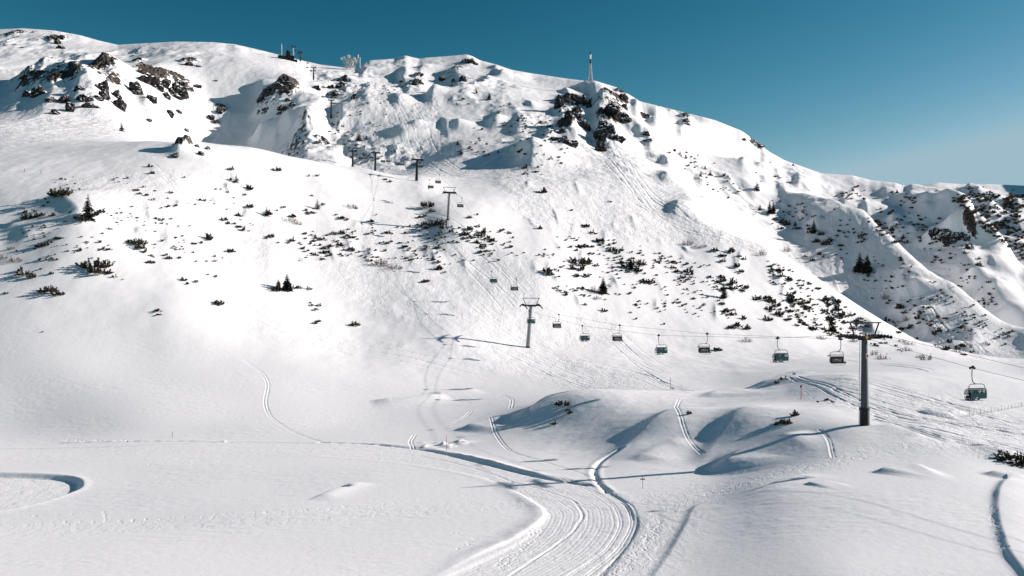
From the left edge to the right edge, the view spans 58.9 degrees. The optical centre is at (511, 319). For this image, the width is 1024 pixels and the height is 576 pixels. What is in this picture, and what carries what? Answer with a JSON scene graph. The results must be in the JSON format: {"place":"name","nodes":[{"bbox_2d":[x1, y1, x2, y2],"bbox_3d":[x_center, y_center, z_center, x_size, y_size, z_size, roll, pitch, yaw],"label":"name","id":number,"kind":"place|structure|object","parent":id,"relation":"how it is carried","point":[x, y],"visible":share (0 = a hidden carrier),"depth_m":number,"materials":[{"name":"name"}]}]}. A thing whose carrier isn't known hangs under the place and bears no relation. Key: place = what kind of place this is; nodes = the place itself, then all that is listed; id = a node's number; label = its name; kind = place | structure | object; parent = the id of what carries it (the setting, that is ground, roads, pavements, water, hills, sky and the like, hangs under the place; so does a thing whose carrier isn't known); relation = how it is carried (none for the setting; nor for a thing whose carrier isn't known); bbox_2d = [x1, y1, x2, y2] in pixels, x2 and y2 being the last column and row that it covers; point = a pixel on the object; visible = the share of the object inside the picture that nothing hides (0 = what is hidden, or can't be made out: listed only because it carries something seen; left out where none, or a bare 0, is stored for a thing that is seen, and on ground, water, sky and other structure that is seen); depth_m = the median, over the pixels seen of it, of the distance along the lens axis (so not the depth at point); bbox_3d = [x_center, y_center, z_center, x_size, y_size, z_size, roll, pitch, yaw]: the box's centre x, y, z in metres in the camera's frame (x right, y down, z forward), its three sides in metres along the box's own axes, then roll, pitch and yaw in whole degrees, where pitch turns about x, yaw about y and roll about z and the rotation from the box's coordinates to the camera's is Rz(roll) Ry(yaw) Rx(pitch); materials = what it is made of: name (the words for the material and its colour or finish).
{"place":"outdoors","nodes":[
{"label":"outdoors","id":0,"kind":"place"},
{"bbox_2d":[0,28,1023,575],"bbox_3d":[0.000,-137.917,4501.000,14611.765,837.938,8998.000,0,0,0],"label":"snow ground","id":1,"kind":"structure","parent":0,"point":[254,424],"depth_m":289.61,"materials":[{"name":"snow"}]},
{"bbox_2d":[14,270,32,275],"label":"pine thicket","id":2,"kind":"object","parent":1,"relation":"on","point":[22,273],"visible":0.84,"depth_m":292.48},
{"bbox_2d":[19,213,32,219],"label":"dwarf pine","id":3,"kind":"object","parent":1,"relation":"on","point":[25,216],"visible":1,"depth_m":327.02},
{"bbox_2d":[21,90,31,96],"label":"rock outcrop","id":4,"kind":"object","parent":1,"relation":"on","point":[26,93],"visible":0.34,"depth_m":765.87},
{"bbox_2d":[29,84,46,98],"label":"rock outcrop","id":5,"kind":"object","parent":1,"relation":"on","point":[36,92],"visible":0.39,"depth_m":757.57,"materials":[{"name":"stone"}]},
{"bbox_2d":[36,284,58,293],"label":"pine thicket","id":6,"kind":"object","parent":1,"relation":"on","point":[52,289],"visible":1,"depth_m":283.16,"materials":[{"name":"plant"}]},
{"bbox_2d":[44,96,57,102],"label":"rock outcrop","id":7,"kind":"object","parent":1,"relation":"on","point":[51,99],"visible":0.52,"depth_m":724.14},
{"bbox_2d":[48,109,59,114],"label":"rock outcrop","id":8,"kind":"object","parent":1,"relation":"on","point":[55,112],"visible":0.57,"depth_m":689.44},
{"bbox_2d":[53,38,62,44],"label":"rock outcrop","id":9,"kind":"object","parent":1,"relation":"on","point":[57,41],"visible":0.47,"depth_m":1187.26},
{"bbox_2d":[46,187,72,197],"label":"pine thicket","id":10,"kind":"object","parent":1,"relation":"on","point":[55,193],"visible":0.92,"depth_m":340.80,"materials":[{"name":"plant"}]},
{"bbox_2d":[57,94,69,102],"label":"rock outcrop","id":11,"kind":"object","parent":1,"relation":"on","point":[64,98],"visible":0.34,"depth_m":726.67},
{"bbox_2d":[65,102,75,111],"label":"rock outcrop","id":12,"kind":"object","parent":1,"relation":"on","point":[70,107],"visible":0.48,"depth_m":704.36,"materials":[{"name":"stone"}]},
{"bbox_2d":[73,85,85,91],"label":"rock outcrop","id":13,"kind":"object","parent":1,"relation":"on","point":[78,87],"visible":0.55,"depth_m":746.39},
{"bbox_2d":[73,214,90,220],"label":"pine thicket","id":14,"kind":"object","parent":1,"relation":"on","point":[79,218],"visible":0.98,"depth_m":323.93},
{"bbox_2d":[75,94,93,102],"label":"rock outcrop","id":15,"kind":"object","parent":1,"relation":"on","point":[84,98],"visible":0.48,"depth_m":727.38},
{"bbox_2d":[80,194,94,221],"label":"spruce tree","id":16,"kind":"object","parent":1,"relation":"on","point":[87,209],"visible":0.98,"depth_m":326.65,"materials":[{"name":"green plant"}]},
{"bbox_2d":[81,102,100,107],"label":"rock outcrop","id":17,"kind":"object","parent":1,"relation":"on","point":[87,105],"visible":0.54,"depth_m":716.84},
{"bbox_2d":[75,257,113,268],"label":"pine thicket","id":18,"kind":"object","parent":1,"relation":"on","point":[97,262],"visible":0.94,"depth_m":298.83,"materials":[{"name":"plant"}]},
{"bbox_2d":[94,95,103,101],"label":"rock outcrop","id":19,"kind":"object","parent":1,"relation":"on","point":[98,98],"visible":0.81,"depth_m":736.88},
{"bbox_2d":[86,267,113,273],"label":"pine thicket","id":20,"kind":"object","parent":1,"relation":"on","point":[97,270],"visible":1,"depth_m":297.12,"materials":[{"name":"plant"}]},
{"bbox_2d":[95,80,109,94],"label":"rock outcrop","id":21,"kind":"object","parent":1,"relation":"on","point":[103,86],"visible":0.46,"depth_m":771.12,"materials":[{"name":"stone"}]},
{"bbox_2d":[98,90,110,100],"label":"rock outcrop","id":22,"kind":"object","parent":1,"relation":"on","point":[105,95],"visible":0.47,"depth_m":749.04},
{"bbox_2d":[112,89,121,98],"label":"rock outcrop","id":23,"kind":"object","parent":1,"relation":"on","point":[116,94],"visible":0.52,"depth_m":785.08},
{"bbox_2d":[113,98,126,111],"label":"rock outcrop","id":24,"kind":"object","parent":1,"relation":"on","point":[120,103],"visible":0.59,"depth_m":756.00,"materials":[{"name":"stone"}]},
{"bbox_2d":[128,81,142,92],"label":"rock outcrop","id":25,"kind":"object","parent":1,"relation":"on","point":[133,87],"visible":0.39,"depth_m":835.03,"materials":[{"name":"stone"}]},
{"bbox_2d":[126,237,147,245],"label":"pine thicket","id":26,"kind":"object","parent":1,"relation":"on","point":[138,241],"visible":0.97,"depth_m":322.90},
{"bbox_2d":[134,243,145,248],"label":"dwarf pine","id":27,"kind":"object","parent":1,"relation":"on","point":[139,247],"visible":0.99,"depth_m":320.31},
{"bbox_2d":[138,73,159,85],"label":"rock outcrop","id":28,"kind":"object","parent":1,"relation":"on","point":[149,79],"visible":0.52,"depth_m":897.02,"materials":[{"name":"stone"}]},
{"bbox_2d":[146,94,156,103],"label":"rock outcrop","id":29,"kind":"object","parent":1,"relation":"on","point":[152,99],"visible":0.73,"depth_m":821.16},
{"bbox_2d":[153,79,164,92],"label":"rock outcrop","id":30,"kind":"object","parent":1,"relation":"on","point":[159,86],"visible":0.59,"depth_m":898.73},
{"bbox_2d":[161,78,170,88],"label":"rock outcrop","id":31,"kind":"object","parent":1,"relation":"on","point":[166,82],"visible":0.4,"depth_m":921.48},
{"bbox_2d":[162,92,170,99],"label":"rock outcrop","id":32,"kind":"object","parent":1,"relation":"on","point":[167,95],"visible":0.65,"depth_m":898.21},
{"bbox_2d":[167,110,173,117],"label":"rock outcrop","id":33,"kind":"object","parent":1,"relation":"on","point":[170,113],"visible":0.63,"depth_m":850.48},
{"bbox_2d":[168,81,188,99],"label":"rock outcrop","id":34,"kind":"object","parent":1,"relation":"on","point":[178,92],"visible":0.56,"depth_m":923.60,"materials":[{"name":"stone"}]},
{"bbox_2d":[179,80,187,86],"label":"rock outcrop","id":35,"kind":"object","parent":1,"relation":"on","point":[182,83],"visible":0.48,"depth_m":952.31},
{"bbox_2d":[184,86,194,91],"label":"rock outcrop","id":36,"kind":"object","parent":1,"relation":"on","point":[188,88],"visible":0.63,"depth_m":949.93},
{"bbox_2d":[205,233,213,240],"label":"dwarf pine","id":37,"kind":"object","parent":1,"relation":"on","point":[209,237],"visible":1,"depth_m":349.41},
{"bbox_2d":[271,82,284,89],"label":"rock outcrop","id":38,"kind":"object","parent":1,"relation":"on","point":[277,85],"visible":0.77,"depth_m":954.30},
{"bbox_2d":[275,280,281,290],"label":"spruce tree","id":39,"kind":"object","parent":1,"relation":"on","point":[276,284],"visible":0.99,"depth_m":325.44,"materials":[{"name":"green plant"}]},
{"bbox_2d":[278,50,296,61],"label":"summit station","id":40,"kind":"object","parent":1,"relation":"on","point":[288,56],"visible":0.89,"depth_m":1172.01,"materials":[{"name":"metal"}]},
{"bbox_2d":[282,275,293,291],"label":"spruce tree","id":41,"kind":"object","parent":1,"relation":"on","point":[287,285],"visible":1,"depth_m":327.73,"materials":[{"name":"green plant"}]},
{"bbox_2d":[320,135,329,144],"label":"rock outcrop","id":42,"kind":"object","parent":1,"relation":"on","point":[325,141],"visible":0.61,"depth_m":811.51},
{"bbox_2d":[328,98,334,117],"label":"lift tower","id":43,"kind":"structure","parent":1,"relation":"on","point":[331,108],"depth_m":878.15,"materials":[{"name":"metal"}]},
{"bbox_2d":[335,81,345,88],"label":"rock outcrop","id":44,"kind":"object","parent":1,"relation":"on","point":[339,84],"visible":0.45,"depth_m":1023.09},
{"bbox_2d":[341,54,359,69],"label":"antenna station","id":45,"kind":"object","parent":1,"relation":"on","point":[350,61],"visible":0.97,"depth_m":1215.18,"materials":[{"name":"metal"}]},
{"bbox_2d":[349,148,356,166],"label":"lift tower","id":46,"kind":"structure","parent":1,"relation":"on","point":[352,151],"depth_m":733.41,"materials":[{"name":"metal"}]},
{"bbox_2d":[371,149,379,170],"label":"lift tower","id":47,"kind":"structure","parent":1,"relation":"on","point":[375,159],"depth_m":625.56,"materials":[{"name":"metal"}]},
{"bbox_2d":[370,259,387,264],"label":"brown shrub","id":48,"kind":"object","parent":1,"relation":"on","point":[371,262],"visible":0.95,"depth_m":373.52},
{"bbox_2d":[411,155,423,180],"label":"lift tower","id":49,"kind":"structure","parent":1,"relation":"on","point":[416,171],"depth_m":492.09,"materials":[{"name":"metal"}]},
{"bbox_2d":[412,78,423,84],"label":"rock outcrop","id":50,"kind":"object","parent":1,"relation":"on","point":[418,80],"visible":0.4,"depth_m":1056.62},
{"bbox_2d":[420,201,433,207],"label":"pine thicket","id":51,"kind":"object","parent":1,"relation":"on","point":[423,204],"visible":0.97,"depth_m":445.93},
{"bbox_2d":[426,219,446,226],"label":"pine thicket","id":52,"kind":"object","parent":1,"relation":"on","point":[437,222],"visible":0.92,"depth_m":419.12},
{"bbox_2d":[442,187,456,219],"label":"lift tower","id":53,"kind":"structure","parent":1,"relation":"on","point":[448,208],"depth_m":422.89,"materials":[{"name":"metal"}]},
{"bbox_2d":[459,75,466,81],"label":"rock outcrop","id":54,"kind":"object","parent":1,"relation":"on","point":[462,78],"visible":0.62,"depth_m":1021.86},
{"bbox_2d":[15,85,1023,410],"bbox_3d":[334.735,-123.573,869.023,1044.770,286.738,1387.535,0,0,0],"label":"shrub cover","id":55,"kind":"object","parent":1,"relation":"on","point":[1009,199],"visible":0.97,"depth_m":537.08,"materials":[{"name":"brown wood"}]},
{"bbox_2d":[520,298,542,347],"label":"lift tower","id":56,"kind":"structure","parent":1,"relation":"on","point":[528,338],"depth_m":311.79,"materials":[{"name":"metal"}]},
{"bbox_2d":[554,96,563,108],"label":"rock outcrop","id":57,"kind":"object","parent":1,"relation":"on","point":[559,102],"visible":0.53,"depth_m":903.84,"materials":[{"name":"stone"}]},
{"bbox_2d":[554,400,570,405],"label":"pine thicket","id":58,"kind":"object","parent":1,"relation":"on","point":[561,403],"visible":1,"depth_m":198.99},
{"bbox_2d":[558,135,568,142],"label":"rock outcrop","id":59,"kind":"object","parent":1,"relation":"on","point":[563,138],"visible":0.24,"depth_m":721.89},
{"bbox_2d":[564,110,571,117],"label":"rock outcrop","id":60,"kind":"object","parent":1,"relation":"on","point":[568,113],"visible":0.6,"depth_m":844.03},
{"bbox_2d":[564,140,578,147],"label":"rock outcrop","id":61,"kind":"object","parent":1,"relation":"on","point":[573,143],"visible":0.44,"depth_m":711.35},
{"bbox_2d":[571,106,581,115],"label":"rock outcrop","id":62,"kind":"object","parent":1,"relation":"on","point":[575,110],"visible":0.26,"depth_m":888.77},
{"bbox_2d":[574,113,584,120],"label":"rock outcrop","id":63,"kind":"object","parent":1,"relation":"on","point":[577,116],"visible":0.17,"depth_m":877.62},
{"bbox_2d":[569,257,592,264],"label":"pine thicket","id":64,"kind":"object","parent":1,"relation":"on","point":[583,261],"visible":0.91,"depth_m":409.73,"materials":[{"name":"plant"}]},
{"bbox_2d":[581,94,586,105],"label":"rock outcrop","id":65,"kind":"object","parent":1,"relation":"on","point":[584,101],"visible":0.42,"depth_m":941.39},
{"bbox_2d":[578,118,590,131],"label":"rock outcrop","id":66,"kind":"object","parent":1,"relation":"on","point":[584,124],"visible":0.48,"depth_m":835.31,"materials":[{"name":"stone"}]},
{"bbox_2d":[586,98,591,107],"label":"rock outcrop","id":67,"kind":"object","parent":1,"relation":"on","point":[589,103],"visible":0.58,"depth_m":928.24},
{"bbox_2d":[588,50,592,83],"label":"transmitter mast","id":68,"kind":"object","parent":1,"relation":"on","point":[590,65],"visible":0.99,"depth_m":1052.46,"materials":[{"name":"metal"}]},
{"bbox_2d":[595,141,606,151],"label":"rock outcrop","id":69,"kind":"object","parent":1,"relation":"on","point":[600,146],"visible":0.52,"depth_m":751.21,"materials":[{"name":"stone"}]},
{"bbox_2d":[596,120,607,128],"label":"rock outcrop","id":70,"kind":"object","parent":1,"relation":"on","point":[602,122],"visible":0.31,"depth_m":838.58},
{"bbox_2d":[598,276,609,294],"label":"spruce tree","id":71,"kind":"object","parent":1,"relation":"on","point":[602,287],"visible":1,"depth_m":383.83,"materials":[{"name":"green plant"}]},
{"bbox_2d":[597,125,615,136],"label":"rock outcrop","id":72,"kind":"object","parent":1,"relation":"on","point":[603,130],"visible":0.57,"depth_m":807.60,"materials":[{"name":"stone"}]},
{"bbox_2d":[604,105,621,121],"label":"rock outcrop","id":73,"kind":"object","parent":1,"relation":"on","point":[614,112],"visible":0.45,"depth_m":882.40,"materials":[{"name":"stone"}]},
{"bbox_2d":[609,134,625,143],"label":"rock outcrop","id":74,"kind":"object","parent":1,"relation":"on","point":[620,139],"visible":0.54,"depth_m":800.67,"materials":[{"name":"stone"}]},
{"bbox_2d":[618,94,628,103],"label":"rock outcrop","id":75,"kind":"object","parent":1,"relation":"on","point":[624,97],"visible":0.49,"depth_m":966.42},
{"bbox_2d":[619,112,629,123],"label":"rock outcrop","id":76,"kind":"object","parent":1,"relation":"on","point":[624,115],"visible":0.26,"depth_m":887.26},
{"bbox_2d":[623,117,631,122],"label":"rock outcrop","id":77,"kind":"object","parent":1,"relation":"on","point":[628,120],"visible":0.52,"depth_m":885.94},
{"bbox_2d":[627,257,633,269],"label":"spruce tree","id":78,"kind":"object","parent":1,"relation":"on","point":[631,265],"visible":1,"depth_m":422.05,"materials":[{"name":"green plant"}]},
{"bbox_2d":[628,258,646,265],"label":"pine thicket","id":79,"kind":"object","parent":1,"relation":"on","point":[639,262],"visible":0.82,"depth_m":429.47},
{"bbox_2d":[720,284,726,298],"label":"spruce tree","id":80,"kind":"object","parent":1,"relation":"on","point":[724,293],"visible":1,"depth_m":410.76,"materials":[{"name":"green plant"}]},
{"bbox_2d":[753,295,770,299],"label":"pine thicket","id":81,"kind":"object","parent":1,"relation":"on","point":[764,297],"visible":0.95,"depth_m":425.12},
{"bbox_2d":[766,202,772,214],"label":"spruce tree","id":82,"kind":"object","parent":1,"relation":"on","point":[769,207],"visible":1,"depth_m":780.74,"materials":[{"name":"green plant"}]},
{"bbox_2d":[776,418,792,424],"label":"pine thicket","id":83,"kind":"object","parent":1,"relation":"on","point":[784,422],"visible":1,"depth_m":158.05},
{"bbox_2d":[811,218,816,233],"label":"spruce tree","id":84,"kind":"object","parent":1,"relation":"on","point":[813,228],"visible":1,"depth_m":720.71,"materials":[{"name":"green plant"}]},
{"bbox_2d":[821,295,829,301],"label":"dwarf pine","id":85,"kind":"object","parent":1,"relation":"on","point":[825,298],"visible":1,"depth_m":452.41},
{"bbox_2d":[828,317,837,332],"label":"spruce tree","id":86,"kind":"object","parent":1,"relation":"on","point":[832,327],"visible":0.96,"depth_m":409.90,"materials":[{"name":"green plant"}]},
{"bbox_2d":[852,254,867,272],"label":"spruce tree","id":87,"kind":"object","parent":1,"relation":"on","point":[858,266],"visible":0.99,"depth_m":642.91,"materials":[{"name":"green plant"}]},
{"bbox_2d":[837,322,892,425],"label":"lift tower","id":88,"kind":"structure","parent":1,"relation":"on","point":[864,414],"depth_m":149.08,"materials":[{"name":"metal"}]},
{"bbox_2d":[293,47,1023,380],"bbox_3d":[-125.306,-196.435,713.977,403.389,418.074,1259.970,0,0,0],"label":"haul rope","id":89,"kind":"object","parent":88,"relation":"attached to","point":[699,336],"visible":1,"depth_m":194.47,"materials":[{"name":"metal"}]},
{"bbox_2d":[579,325,589,341],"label":"chairlift chair","id":90,"kind":"object","parent":89,"relation":"hanging from","point":[585,339],"visible":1,"depth_m":259.26,"materials":[{"name":"teal paint"}]},
{"bbox_2d":[655,334,666,353],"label":"chairlift chair","id":91,"kind":"object","parent":89,"relation":"hanging from","point":[662,351],"visible":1,"depth_m":213.89,"materials":[{"name":"teal paint"}]},
{"bbox_2d":[772,336,788,360],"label":"chairlift chair","id":92,"kind":"object","parent":89,"relation":"hanging from","point":[781,358],"visible":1,"depth_m":168.09,"materials":[{"name":"teal paint"}]},
{"bbox_2d":[964,366,986,399],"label":"chairlift chair","id":93,"kind":"object","parent":89,"relation":"hanging from","point":[978,396],"visible":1,"depth_m":124.43,"materials":[{"name":"metal"}]},
{"bbox_2d":[305,56,1022,367],"bbox_3d":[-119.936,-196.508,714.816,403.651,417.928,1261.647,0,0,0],"label":"haul rope","id":94,"kind":"object","parent":88,"relation":"attached to","point":[693,332],"visible":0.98,"depth_m":204.93,"materials":[{"name":"metal"}]},
{"bbox_2d":[552,314,561,328],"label":"chairlift chair","id":95,"kind":"object","parent":94,"relation":"hanging from","point":[556,326],"visible":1,"depth_m":292.54,"materials":[{"name":"metal"}]},
{"bbox_2d":[612,324,622,340],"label":"chairlift chair","id":96,"kind":"object","parent":94,"relation":"hanging from","point":[616,337],"visible":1,"depth_m":247.90,"materials":[{"name":"metal"}]},
{"bbox_2d":[697,332,710,353],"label":"chairlift chair","id":97,"kind":"object","parent":94,"relation":"hanging from","point":[703,349],"visible":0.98,"depth_m":203.12,"materials":[{"name":"metal"}]},
{"bbox_2d":[827,338,845,364],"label":"chairlift chair","id":98,"kind":"object","parent":94,"relation":"hanging from","point":[836,358],"visible":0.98,"depth_m":159.38,"materials":[{"name":"metal"}]},
{"bbox_2d":[860,255,872,273],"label":"spruce tree","id":99,"kind":"object","parent":1,"relation":"on","point":[868,268],"visible":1,"depth_m":639.51,"materials":[{"name":"green plant"}]},
{"bbox_2d":[928,227,939,237],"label":"rock outcrop","id":100,"kind":"object","parent":1,"relation":"on","point":[934,231],"visible":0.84,"depth_m":823.93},
{"bbox_2d":[936,229,954,243],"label":"rock outcrop","id":101,"kind":"object","parent":1,"relation":"on","point":[944,237],"visible":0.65,"depth_m":816.00,"materials":[{"name":"stone"}]},
{"bbox_2d":[943,239,956,246],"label":"rock outcrop","id":102,"kind":"object","parent":1,"relation":"on","point":[949,242],"visible":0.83,"depth_m":810.22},
{"bbox_2d":[949,231,964,240],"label":"rock outcrop","id":103,"kind":"object","parent":1,"relation":"on","point":[959,235],"visible":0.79,"depth_m":810.57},
{"bbox_2d":[962,234,970,240],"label":"rock outcrop","id":104,"kind":"object","parent":1,"relation":"on","point":[966,237],"visible":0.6,"depth_m":807.84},
{"bbox_2d":[965,242,973,249],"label":"rock outcrop","id":105,"kind":"object","parent":1,"relation":"on","point":[969,245],"visible":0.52,"depth_m":790.98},
{"bbox_2d":[969,402,1022,416],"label":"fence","id":106,"kind":"object","parent":1,"relation":"on","point":[997,408],"visible":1,"depth_m":171.50,"materials":[{"name":"metal"}]},
{"bbox_2d":[993,449,1023,462],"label":"pine thicket","id":107,"kind":"object","parent":1,"relation":"on","point":[1016,457],"visible":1,"depth_m":130.28,"materials":[{"name":"plant"}]},
{"bbox_2d":[1007,461,1023,467],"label":"pine thicket","id":108,"kind":"object","parent":1,"relation":"on","point":[1010,463],"visible":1,"depth_m":128.33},
{"bbox_2d":[0,0,1023,185],"label":"sky","id":109,"kind":"structure","parent":0,"point":[902,92],"materials":[{"name":"blue"}]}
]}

